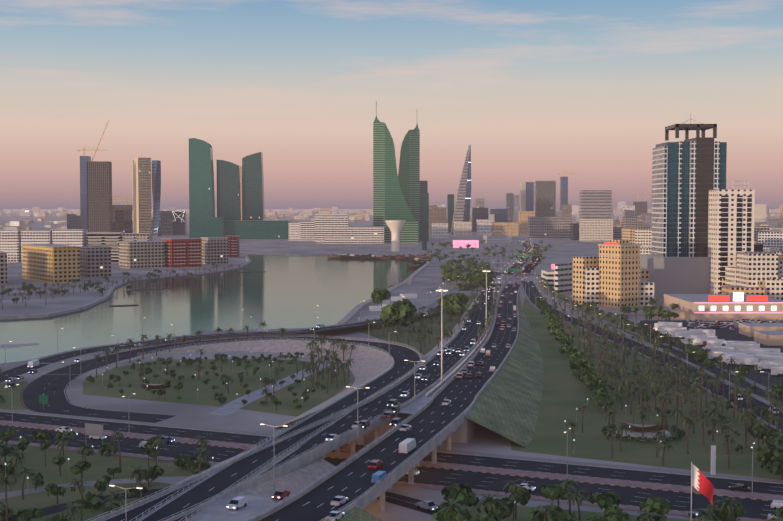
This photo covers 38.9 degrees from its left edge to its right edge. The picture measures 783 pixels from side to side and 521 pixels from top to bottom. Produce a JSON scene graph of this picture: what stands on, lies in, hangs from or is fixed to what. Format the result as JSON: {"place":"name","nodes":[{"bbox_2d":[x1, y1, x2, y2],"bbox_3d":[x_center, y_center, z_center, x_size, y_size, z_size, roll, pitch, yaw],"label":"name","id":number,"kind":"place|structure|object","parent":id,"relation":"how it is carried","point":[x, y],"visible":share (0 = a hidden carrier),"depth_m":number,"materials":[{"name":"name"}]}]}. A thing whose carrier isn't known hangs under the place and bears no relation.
{"place":"outdoors","nodes":[
{"label":"outdoors","id":0,"kind":"place"},
{"bbox_2d":[0,209,426,363],"bbox_3d":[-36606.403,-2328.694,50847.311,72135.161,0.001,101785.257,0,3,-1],"label":"water","id":1,"kind":"structure","parent":0,"point":[286,292],"depth_m":747.28,"materials":[{"name":"grey liquid"}]},
{"bbox_2d":[0,343,39,347],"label":"sand spit","id":2,"kind":"structure","parent":1,"relation":"on","point":[12,345],"depth_m":518.47,"materials":[{"name":"grey sand"}]},
{"bbox_2d":[0,241,782,520],"bbox_3d":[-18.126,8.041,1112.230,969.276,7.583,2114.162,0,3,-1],"label":"roads","id":3,"kind":"structure","parent":0,"point":[296,510],"depth_m":296.32,"materials":[{"name":"black asphalt"}]},
{"bbox_2d":[27,359,38,367],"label":"van","id":4,"kind":"object","parent":3,"relation":"on","point":[33,363],"visible":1,"depth_m":445.80,"materials":[{"name":"white metal"}]},
{"bbox_2d":[55,426,71,431],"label":"sedan car","id":5,"kind":"object","parent":3,"relation":"on","point":[60,429],"visible":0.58,"depth_m":317.27,"materials":[{"name":"white metal"}]},
{"bbox_2d":[89,435,105,439],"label":"sedan car","id":6,"kind":"object","parent":3,"relation":"on","point":[97,437],"visible":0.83,"depth_m":307.49,"materials":[{"name":"white metal"}]},
{"bbox_2d":[139,441,156,448],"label":"suv","id":7,"kind":"object","parent":3,"relation":"on","point":[142,444],"visible":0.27,"depth_m":295.95,"materials":[{"name":"white metal"}]},
{"bbox_2d":[161,436,174,442],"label":"sedan car","id":8,"kind":"object","parent":3,"relation":"on","point":[169,440],"visible":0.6,"depth_m":303.09,"materials":[{"name":"blue metal"}]},
{"bbox_2d":[326,434,338,440],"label":"sedan car","id":9,"kind":"object","parent":3,"relation":"on","point":[330,436],"visible":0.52,"depth_m":270.27,"materials":[{"name":"white metal"}]},
{"bbox_2d":[325,511,344,520],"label":"sedan car","id":10,"kind":"object","parent":3,"relation":"on","point":[335,515],"visible":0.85,"depth_m":203.12,"materials":[{"name":"white metal"}]},
{"bbox_2d":[331,496,348,505],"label":"sedan car","id":11,"kind":"object","parent":3,"relation":"on","point":[338,500],"visible":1,"depth_m":213.10,"materials":[{"name":"white metal"}]},
{"bbox_2d":[352,421,359,427],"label":"sedan car","id":12,"kind":"object","parent":3,"relation":"on","point":[354,425],"visible":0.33,"depth_m":285.69,"materials":[{"name":"white metal"}]},
{"bbox_2d":[359,420,369,428],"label":"suv","id":13,"kind":"object","parent":3,"relation":"on","point":[364,424],"visible":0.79,"depth_m":285.85,"materials":[{"name":"silver metal"}]},
{"bbox_2d":[368,459,382,469],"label":"suv","id":14,"kind":"object","parent":3,"relation":"on","point":[374,464],"visible":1,"depth_m":241.07,"materials":[{"name":"red metal"}]},
{"bbox_2d":[371,471,387,482],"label":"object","id":15,"kind":"object","parent":3,"relation":"on","point":[377,476],"visible":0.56,"depth_m":228.90,"materials":[{"name":"blue metal"}]},
{"bbox_2d":[383,411,394,418],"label":"car","id":16,"kind":"object","parent":3,"relation":"on","point":[388,414],"visible":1,"depth_m":298.19,"materials":[{"name":"red metal"}]},
{"bbox_2d":[1,241,782,520],"bbox_3d":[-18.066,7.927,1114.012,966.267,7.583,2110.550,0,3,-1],"label":"road markings","id":17,"kind":"object","parent":3,"relation":"on","point":[360,416],"visible":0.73,"depth_m":318.56,"materials":[{"name":"white paint"}]},
{"bbox_2d":[387,399,397,406],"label":"suv","id":18,"kind":"object","parent":3,"relation":"on","point":[391,402],"visible":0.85,"depth_m":316.50,"materials":[{"name":"grey metal"}]},
{"bbox_2d":[389,405,399,413],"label":"suv","id":19,"kind":"object","parent":3,"relation":"on","point":[394,408],"visible":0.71,"depth_m":306.59,"materials":[{"name":"white metal"}]},
{"bbox_2d":[390,417,401,425],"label":"suv","id":20,"kind":"object","parent":3,"relation":"on","point":[395,421],"visible":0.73,"depth_m":288.49,"materials":[{"name":"white metal"}]},
{"bbox_2d":[399,424,410,431],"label":"sedan car","id":21,"kind":"object","parent":3,"relation":"on","point":[405,427],"visible":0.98,"depth_m":281.94,"materials":[{"name":"white metal"}]},
{"bbox_2d":[401,391,409,396],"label":"sedan car","id":22,"kind":"object","parent":3,"relation":"on","point":[405,393],"visible":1,"depth_m":332.97,"materials":[{"name":"white metal"}]},
{"bbox_2d":[399,438,415,453],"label":"van","id":23,"kind":"object","parent":3,"relation":"on","point":[407,445],"visible":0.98,"depth_m":256.84,"materials":[{"name":"white metal"}]},
{"bbox_2d":[406,466,418,474],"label":"car","id":24,"kind":"object","parent":3,"relation":"on","point":[416,471],"visible":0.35,"depth_m":266.10,"materials":[{"name":"white metal"}]},
{"bbox_2d":[420,365,426,369],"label":"sedan car","id":25,"kind":"object","parent":3,"relation":"on","point":[423,367],"visible":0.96,"depth_m":392.98,"materials":[{"name":"white metal"}]},
{"bbox_2d":[422,376,428,380],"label":"sedan car","id":26,"kind":"object","parent":3,"relation":"on","point":[425,378],"visible":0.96,"depth_m":365.56,"materials":[{"name":"white metal"}]},
{"bbox_2d":[415,500,437,510],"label":"pickup car","id":27,"kind":"object","parent":3,"relation":"on","point":[429,505],"visible":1,"depth_m":235.45,"materials":[{"name":"grey metal"}]},
{"bbox_2d":[442,399,450,405],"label":"sedan car","id":28,"kind":"object","parent":3,"relation":"on","point":[446,402],"visible":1,"depth_m":318.12,"materials":[{"name":"silver metal"}]},
{"bbox_2d":[446,349,451,354],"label":"car","id":29,"kind":"object","parent":3,"relation":"on","point":[448,351],"visible":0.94,"depth_m":440.27,"materials":[{"name":"white metal"}]},
{"bbox_2d":[456,373,463,378],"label":"car","id":30,"kind":"object","parent":3,"relation":"on","point":[459,375],"visible":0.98,"depth_m":370.84,"materials":[{"name":"silver metal"}]},
{"bbox_2d":[466,373,472,377],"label":"sedan car","id":31,"kind":"object","parent":3,"relation":"on","point":[469,375],"visible":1,"depth_m":372.19,"materials":[{"name":"grey metal"}]},
{"bbox_2d":[468,361,474,366],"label":"suv","id":32,"kind":"object","parent":3,"relation":"on","point":[471,363],"visible":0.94,"depth_m":402.17,"materials":[{"name":"silver metal"}]},
{"bbox_2d":[489,366,495,371],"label":"van","id":33,"kind":"object","parent":3,"relation":"on","point":[492,369],"visible":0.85,"depth_m":388.63,"materials":[{"name":"white metal"}]},
{"bbox_2d":[518,483,535,491],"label":"sedan car","id":34,"kind":"object","parent":3,"relation":"on","point":[529,487],"visible":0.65,"depth_m":251.40,"materials":[{"name":"silver metal"}]},
{"bbox_2d":[729,484,750,491],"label":"sedan car","id":35,"kind":"object","parent":3,"relation":"on","point":[741,487],"visible":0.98,"depth_m":250.88,"materials":[{"name":"black metal"}]},
{"bbox_2d":[768,513,775,517],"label":"sedan car","id":36,"kind":"object","parent":3,"relation":"on","point":[771,515],"visible":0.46,"depth_m":227.85,"materials":[{"name":"white metal"}]},
{"bbox_2d":[771,500,782,509],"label":"van","id":37,"kind":"object","parent":3,"relation":"on","point":[775,504],"visible":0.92,"depth_m":235.80,"materials":[{"name":"white metal"}]},
{"bbox_2d":[0,209,782,520],"bbox_3d":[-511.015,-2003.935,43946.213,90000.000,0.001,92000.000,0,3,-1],"label":"ground","id":38,"kind":"structure","parent":0,"point":[428,279],"depth_m":689.42,"materials":[{"name":"grey concrete"}]},
{"bbox_2d":[6,377,15,381],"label":"sedan car","id":39,"kind":"object","parent":38,"relation":"on","point":[10,379],"visible":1,"depth_m":409.10,"materials":[{"name":"white metal"}]},
{"bbox_2d":[16,375,23,379],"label":"sedan car","id":40,"kind":"object","parent":38,"relation":"on","point":[20,377],"visible":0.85,"depth_m":414.98,"materials":[{"name":"silver metal"}]},
{"bbox_2d":[117,345,126,349],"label":"car","id":41,"kind":"object","parent":38,"relation":"on","point":[123,347],"visible":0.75,"depth_m":500.92,"materials":[{"name":"grey metal"}]},
{"bbox_2d":[86,242,532,520],"bbox_3d":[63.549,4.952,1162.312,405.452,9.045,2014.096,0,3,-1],"label":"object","id":42,"kind":"object","parent":38,"relation":"on","point":[460,428],"visible":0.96,"depth_m":268.73,"materials":[{"name":"concrete"}]},
{"bbox_2d":[103,286,543,520],"bbox_3d":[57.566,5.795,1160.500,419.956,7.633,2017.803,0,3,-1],"label":"embankments","id":43,"kind":"object","parent":38,"relation":"on","point":[507,404],"visible":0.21,"depth_m":356.47,"materials":[{"name":"concrete"}]},
{"bbox_2d":[227,496,247,509],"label":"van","id":44,"kind":"object","parent":43,"relation":"on","point":[237,502],"visible":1,"depth_m":211.28,"materials":[{"name":"white metal"}]},
{"bbox_2d":[272,489,289,499],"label":"sedan car","id":45,"kind":"object","parent":43,"relation":"on","point":[279,494],"visible":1,"depth_m":217.94,"materials":[{"name":"red metal"}]},
{"bbox_2d":[0,231,715,495],"bbox_3d":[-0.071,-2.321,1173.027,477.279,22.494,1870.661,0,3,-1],"label":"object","id":46,"kind":"object","parent":38,"relation":"on","point":[231,407],"visible":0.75,"depth_m":692.35,"materials":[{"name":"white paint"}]},
{"bbox_2d":[5,235,768,520],"bbox_3d":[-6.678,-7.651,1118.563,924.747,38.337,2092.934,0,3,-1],"label":"street lamps","id":47,"kind":"object","parent":38,"relation":"on","point":[445,290],"visible":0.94,"depth_m":356.35,"materials":[{"name":"grey"}]},
{"bbox_2d":[0,100,782,345],"bbox_3d":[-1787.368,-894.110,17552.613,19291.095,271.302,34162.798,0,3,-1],"label":"buildings","id":48,"kind":"structure","parent":38,"relation":"on","point":[699,241],"depth_m":1315.38,"materials":[{"name":"grey"}]},
{"bbox_2d":[78,120,648,204],"bbox_3d":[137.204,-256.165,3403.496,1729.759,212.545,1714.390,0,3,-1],"label":"cranes","id":49,"kind":"object","parent":48,"relation":"on","point":[130,200],"visible":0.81,"depth_m":2541.25,"materials":[{"name":"orange paint"}]},
{"bbox_2d":[0,285,782,520],"bbox_3d":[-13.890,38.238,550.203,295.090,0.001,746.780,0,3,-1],"label":"grass","id":50,"kind":"structure","parent":38,"relation":"on","point":[565,390],"depth_m":351.81,"materials":[{"name":"green plant"}]},
{"bbox_2d":[6,382,15,386],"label":"sedan car","id":51,"kind":"object","parent":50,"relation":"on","point":[10,384],"visible":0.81,"depth_m":397.31,"materials":[{"name":"white metal"}]},
{"bbox_2d":[0,239,782,520],"bbox_3d":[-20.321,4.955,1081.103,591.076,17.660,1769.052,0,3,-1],"label":"trees","id":52,"kind":"object","parent":38,"relation":"on","point":[397,312],"visible":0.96,"depth_m":344.07,"materials":[{"name":"green plant"}]},
{"bbox_2d":[0,241,782,520],"bbox_3d":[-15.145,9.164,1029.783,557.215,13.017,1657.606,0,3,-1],"label":"palms","id":53,"kind":"object","parent":38,"relation":"on","point":[747,415],"visible":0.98,"depth_m":362.86,"materials":[{"name":"green"}]},
{"bbox_2d":[0,281,782,520],"bbox_3d":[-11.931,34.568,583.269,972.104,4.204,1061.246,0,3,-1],"label":"pavements","id":54,"kind":"structure","parent":38,"relation":"on","point":[617,482],"depth_m":279.28,"materials":[{"name":"grey concrete"}]},
{"bbox_2d":[688,509,709,519],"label":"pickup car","id":55,"kind":"object","parent":54,"relation":"on","point":[694,513],"visible":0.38,"depth_m":229.45,"materials":[{"name":"grey metal"}]},
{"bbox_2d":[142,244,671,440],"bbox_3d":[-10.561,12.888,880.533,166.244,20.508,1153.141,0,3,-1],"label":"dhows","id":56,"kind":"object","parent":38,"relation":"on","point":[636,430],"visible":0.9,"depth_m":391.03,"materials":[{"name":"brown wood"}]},
{"bbox_2d":[602,423,685,442],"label":"hedge","id":57,"kind":"object","parent":38,"relation":"on","point":[681,433],"visible":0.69,"depth_m":307.33,"materials":[{"name":"green plant"}]},
{"bbox_2d":[690,462,713,520],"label":"flag pole","id":58,"kind":"object","parent":38,"relation":"on","point":[701,483],"visible":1,"depth_m":162.05,"materials":[{"name":"red"}]},
{"bbox_2d":[635,320,782,400],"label":"paved areas","id":59,"kind":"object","parent":38,"relation":"on","point":[726,333],"visible":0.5,"depth_m":507.39,"materials":[{"name":"concrete"}]},
{"bbox_2d":[654,321,682,326],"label":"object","id":60,"kind":"object","parent":59,"relation":"on","point":[674,324],"visible":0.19,"depth_m":585.70,"materials":[{"name":"white metal"}]},
{"bbox_2d":[657,327,686,331],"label":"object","id":61,"kind":"object","parent":59,"relation":"on","point":[661,329],"visible":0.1,"depth_m":560.79,"materials":[{"name":"metal"}]},
{"bbox_2d":[660,331,688,338],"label":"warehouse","id":62,"kind":"structure","parent":59,"relation":"on","point":[677,334],"depth_m":542.65,"materials":[{"name":"white metal"}]},
{"bbox_2d":[681,337,712,344],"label":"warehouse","id":63,"kind":"structure","parent":59,"relation":"on","point":[684,340],"depth_m":515.14,"materials":[{"name":"metal"}]},
{"bbox_2d":[685,329,714,335],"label":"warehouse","id":64,"kind":"structure","parent":59,"relation":"on","point":[709,332],"depth_m":550.88,"materials":[{"name":"metal"}]},
{"bbox_2d":[686,335,716,338],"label":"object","id":65,"kind":"object","parent":59,"relation":"on","point":[700,336],"visible":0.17,"depth_m":524.44,"materials":[{"name":"white metal"}]},
{"bbox_2d":[692,338,724,345],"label":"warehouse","id":66,"kind":"structure","parent":59,"relation":"on","point":[698,341],"depth_m":512.96,"materials":[{"name":"white metal"}]},
{"bbox_2d":[702,345,735,353],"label":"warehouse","id":67,"kind":"structure","parent":59,"relation":"on","point":[722,348],"depth_m":483.74,"materials":[{"name":"white metal"}]},
{"bbox_2d":[703,339,734,346],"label":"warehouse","id":68,"kind":"structure","parent":59,"relation":"on","point":[714,342],"depth_m":505.54,"materials":[{"name":"white metal"}]},
{"bbox_2d":[707,350,742,359],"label":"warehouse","id":69,"kind":"structure","parent":59,"relation":"on","point":[712,356],"depth_m":467.68,"materials":[{"name":"white metal"}]},
{"bbox_2d":[718,353,754,361],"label":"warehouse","id":70,"kind":"structure","parent":59,"relation":"on","point":[740,355],"depth_m":457.02,"materials":[{"name":"white metal"}]},
{"bbox_2d":[720,352,754,354],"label":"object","id":71,"kind":"object","parent":59,"relation":"on","point":[738,353],"depth_m":461.05,"materials":[{"name":"white metal"}]},
{"bbox_2d":[722,342,754,345],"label":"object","id":72,"kind":"object","parent":59,"relation":"on","point":[723,344],"visible":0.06,"depth_m":497.89,"materials":[{"name":"white metal"}]},
{"bbox_2d":[722,356,758,367],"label":"warehouse","id":73,"kind":"structure","parent":59,"relation":"on","point":[748,361],"depth_m":447.91,"materials":[{"name":"white metal"}]},
{"bbox_2d":[726,342,759,349],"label":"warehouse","id":74,"kind":"structure","parent":59,"relation":"on","point":[744,345],"depth_m":494.21,"materials":[{"name":"white metal"}]},
{"bbox_2d":[735,348,770,352],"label":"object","id":75,"kind":"object","parent":59,"relation":"on","point":[746,350],"visible":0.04,"depth_m":474.11,"materials":[{"name":"white metal"}]},
{"bbox_2d":[748,353,779,362],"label":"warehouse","id":76,"kind":"structure","parent":59,"relation":"on","point":[758,356],"depth_m":457.23,"materials":[{"name":"white metal"}]},
{"bbox_2d":[750,348,779,351],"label":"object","id":77,"kind":"object","parent":59,"relation":"on","point":[774,349],"visible":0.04,"depth_m":475.82,"materials":[{"name":"white metal"}]},
{"bbox_2d":[755,361,782,370],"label":"warehouse","id":78,"kind":"structure","parent":59,"relation":"on","point":[766,365],"depth_m":435.92,"materials":[{"name":"white metal"}]},
{"bbox_2d":[761,354,782,361],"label":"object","id":79,"kind":"object","parent":59,"relation":"on","point":[767,357],"visible":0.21,"depth_m":454.44,"materials":[{"name":"white metal"}]},
{"bbox_2d":[771,366,782,376],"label":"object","id":80,"kind":"object","parent":59,"relation":"on","point":[777,371],"visible":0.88,"depth_m":422.70,"materials":[{"name":"white metal"}]},
{"bbox_2d":[766,517,781,520],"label":"sedan car","id":81,"kind":"object","parent":38,"relation":"on","point":[772,518],"visible":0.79,"depth_m":224.58,"materials":[{"name":"grey metal"}]},
{"bbox_2d":[0,0,782,208],"label":"sky","id":82,"kind":"structure","parent":0,"point":[538,90],"materials":[{"name":"pink"}]},
{"bbox_2d":[385,220,405,251],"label":"water tower","id":83,"kind":"structure","parent":0,"point":[395,226],"depth_m":1645.90,"materials":[{"name":"beige"}]},
{"bbox_2d":[768,407,778,413],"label":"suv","id":84,"kind":"object","parent":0,"point":[773,411],"visible":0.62,"depth_m":345.40,"materials":[{"name":"grey metal"}]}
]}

